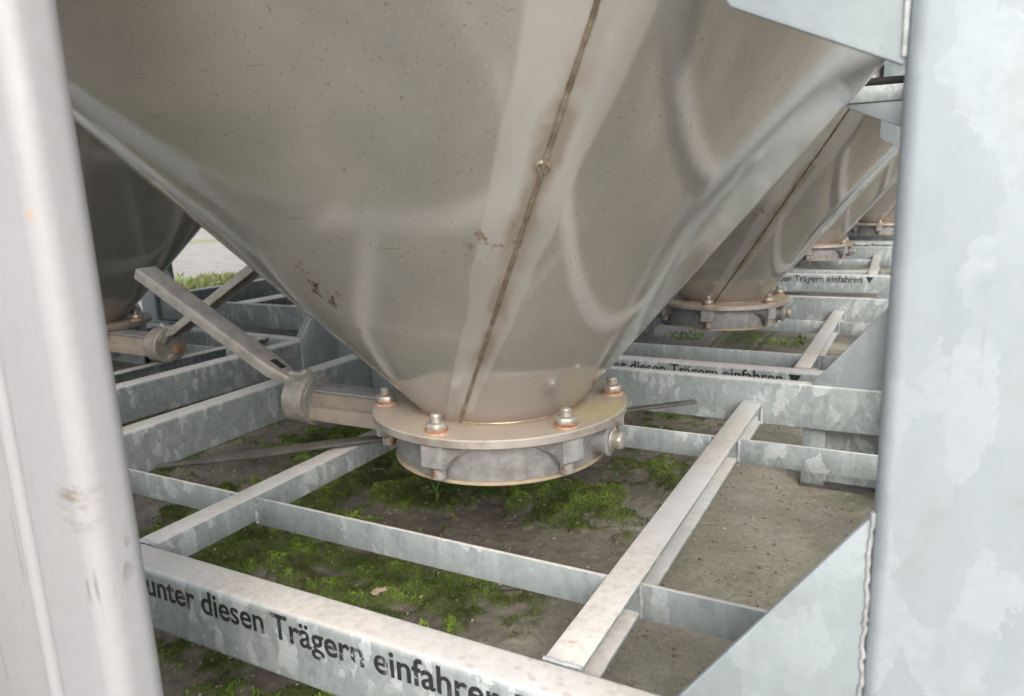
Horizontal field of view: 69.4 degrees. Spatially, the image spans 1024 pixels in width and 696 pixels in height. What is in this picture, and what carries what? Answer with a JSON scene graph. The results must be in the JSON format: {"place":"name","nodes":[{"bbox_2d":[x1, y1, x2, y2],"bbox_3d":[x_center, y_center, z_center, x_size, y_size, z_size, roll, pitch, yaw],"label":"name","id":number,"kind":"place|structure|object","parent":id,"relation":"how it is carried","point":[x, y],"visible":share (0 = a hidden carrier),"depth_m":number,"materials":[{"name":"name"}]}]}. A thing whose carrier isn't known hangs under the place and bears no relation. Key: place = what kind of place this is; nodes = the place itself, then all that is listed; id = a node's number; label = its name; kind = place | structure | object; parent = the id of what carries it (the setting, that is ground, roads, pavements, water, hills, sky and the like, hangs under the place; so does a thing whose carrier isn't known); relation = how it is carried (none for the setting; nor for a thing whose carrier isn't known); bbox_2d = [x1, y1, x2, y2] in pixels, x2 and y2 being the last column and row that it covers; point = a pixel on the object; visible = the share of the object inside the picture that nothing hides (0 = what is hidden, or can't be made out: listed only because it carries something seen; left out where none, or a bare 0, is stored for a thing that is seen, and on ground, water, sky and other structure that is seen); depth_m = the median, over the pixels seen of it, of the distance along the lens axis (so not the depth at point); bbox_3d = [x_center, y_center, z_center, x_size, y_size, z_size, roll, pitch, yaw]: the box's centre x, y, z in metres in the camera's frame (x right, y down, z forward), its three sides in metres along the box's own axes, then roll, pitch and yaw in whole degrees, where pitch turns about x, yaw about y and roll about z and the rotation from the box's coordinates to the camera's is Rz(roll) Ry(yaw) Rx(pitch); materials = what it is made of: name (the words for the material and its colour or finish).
{"place":"outdoors","nodes":[
{"label":"outdoors","id":0,"kind":"place"},
{"bbox_2d":[174,269,262,289],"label":"weedy grass","id":1,"kind":"structure","parent":0,"point":[209,280],"depth_m":4.64,"materials":[{"name":"green plant"}]},
{"bbox_2d":[112,228,890,695],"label":"ground","id":2,"kind":"structure","parent":0,"point":[724,560],"depth_m":1.11,"materials":[{"name":"grey concrete"}]},
{"bbox_2d":[0,0,163,695],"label":"steel post","id":3,"kind":"object","parent":2,"relation":"on","point":[75,616],"depth_m":0.44,"materials":[{"name":"grey metal"}]},
{"bbox_2d":[75,122,352,424],"bbox_3d":[-1.060,-0.626,1.696,1.263,1.639,0.895,5,14,30],"label":"hopper container","id":4,"kind":"object","parent":2,"relation":"on","point":[137,221],"visible":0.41,"depth_m":1.67,"materials":[{"name":"silver metal"}]},
{"bbox_2d":[141,263,305,330],"bbox_3d":[-0.593,-0.842,2.578,1.263,1.639,0.895,5,14,29],"label":"hopper container","id":5,"kind":"object","parent":2,"relation":"on","point":[283,312],"visible":0.03,"depth_m":2.58,"materials":[{"name":"silver metal"}]},
{"bbox_2d":[371,586,387,594],"bbox_3d":[-0.169,0.309,0.942,0.022,0.005,0.011,-9,14,-28],"label":"dry leaf","id":6,"kind":"object","parent":2,"relation":"on","point":[377,591],"visible":1,"depth_m":0.94,"materials":[{"name":"beige plant"}]},
{"bbox_2d":[122,388,723,695],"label":"moss","id":7,"kind":"object","parent":2,"relation":"on","point":[372,554],"visible":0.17,"depth_m":1.12,"materials":[{"name":"green plant"}]},
{"bbox_2d":[429,481,443,500],"bbox_3d":[-0.124,0.242,1.231,0.026,0.038,0.024,4,14,28],"label":"seedling","id":8,"kind":"object","parent":2,"relation":"on","point":[435,488],"visible":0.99,"depth_m":1.23,"materials":[{"name":"green plant"}]},
{"bbox_2d":[130,329,846,417],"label":"grass","id":9,"kind":"structure","parent":2,"relation":"on","point":[769,341],"depth_m":2.41,"materials":[{"name":"green plant"}]},
{"bbox_2d":[155,426,834,695],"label":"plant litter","id":10,"kind":"object","parent":2,"relation":"on","point":[507,550],"visible":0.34,"depth_m":1.10,"materials":[{"name":"brown plant"}]},
{"bbox_2d":[136,409,874,695],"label":"pebbles","id":11,"kind":"object","parent":2,"relation":"on","point":[542,644],"visible":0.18,"depth_m":1.09,"materials":[{"name":"stone"}]},
{"bbox_2d":[500,587,519,589],"bbox_3d":[-0.001,0.310,0.954,0.064,0.006,0.008,-3,12,-3],"label":"twig","id":12,"kind":"object","parent":2,"relation":"on","point":[507,588],"visible":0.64,"depth_m":0.95,"materials":[{"name":"wood"}]},
{"bbox_2d":[56,0,1023,695],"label":"hopper container","id":13,"kind":"object","parent":2,"relation":"on","point":[482,240],"visible":0.98,"depth_m":0.61,"materials":[{"name":"silver metal"}]},
{"bbox_2d":[155,399,696,468],"bbox_3d":[-0.096,0.128,1.148,0.846,0.012,0.020,-5,12,-14],"label":"steel bar","id":14,"kind":"object","parent":13,"relation":"attached to","point":[272,451],"visible":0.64,"depth_m":1.08,"materials":[{"name":"grey metal"}]},
{"bbox_2d":[612,57,905,381],"bbox_3d":[0.488,-0.712,1.909,1.263,1.639,0.894,4,14,28],"label":"hopper container","id":15,"kind":"object","parent":2,"relation":"on","point":[831,175],"visible":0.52,"depth_m":1.74,"materials":[{"name":"silver metal"}]},
{"bbox_2d":[771,154,898,293],"bbox_3d":[1.226,-1.033,3.140,1.263,1.639,0.894,4,14,27],"label":"hopper container","id":16,"kind":"object","parent":2,"relation":"on","point":[830,248],"visible":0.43,"depth_m":2.96,"materials":[{"name":"silver metal"}]},
{"bbox_2d":[799,180,896,267],"bbox_3d":[2.137,-1.327,4.346,1.263,1.639,0.894,5,14,30],"label":"hopper container","id":17,"kind":"object","parent":2,"relation":"on","point":[873,226],"visible":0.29,"depth_m":4.30,"materials":[{"name":"silver metal"}]}
]}

